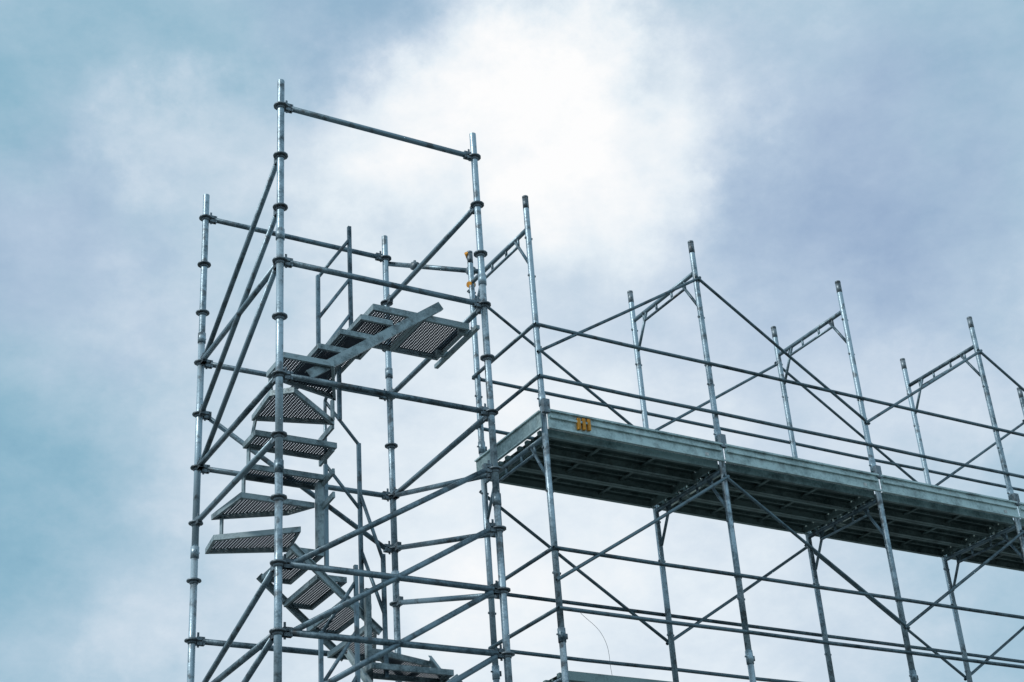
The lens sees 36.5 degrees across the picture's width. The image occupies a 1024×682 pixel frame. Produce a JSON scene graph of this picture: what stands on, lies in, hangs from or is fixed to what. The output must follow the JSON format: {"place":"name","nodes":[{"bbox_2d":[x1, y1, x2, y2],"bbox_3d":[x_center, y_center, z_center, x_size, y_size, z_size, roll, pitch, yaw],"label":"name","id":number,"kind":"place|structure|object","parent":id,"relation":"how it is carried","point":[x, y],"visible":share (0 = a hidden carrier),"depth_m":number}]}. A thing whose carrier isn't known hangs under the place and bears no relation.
{"place":"outdoors","nodes":[
{"label":"outdoors","id":0,"kind":"place"},
{"bbox_2d":[184,79,514,681],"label":"scaffold stair tower","id":1,"kind":"structure","parent":0,"point":[318,367],"depth_m":12.45},
{"bbox_2d":[388,260,477,274],"bbox_3d":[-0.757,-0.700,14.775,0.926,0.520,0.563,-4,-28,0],"label":"scaffold tie tube","id":2,"kind":"object","parent":1,"relation":"attached to","point":[414,264],"visible":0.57,"depth_m":14.75},
{"bbox_2d":[0,0,1023,681],"label":"sky","id":3,"kind":"structure","parent":0,"point":[875,148]},
{"label":"ground","id":4,"kind":"structure","parent":0,"visible":0},
{"bbox_2d":[464,195,1023,681],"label":"facade scaffold","id":5,"kind":"object","parent":4,"relation":"on","point":[658,469],"visible":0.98,"depth_m":14.00},
{"bbox_2d":[584,616,611,672],"bbox_3d":[0.641,2.316,11.867,0.234,0.481,0.010,9,-31,-24],"label":"hanging wire","id":6,"kind":"object","parent":5,"relation":"hanging from","point":[604,639],"visible":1,"depth_m":11.92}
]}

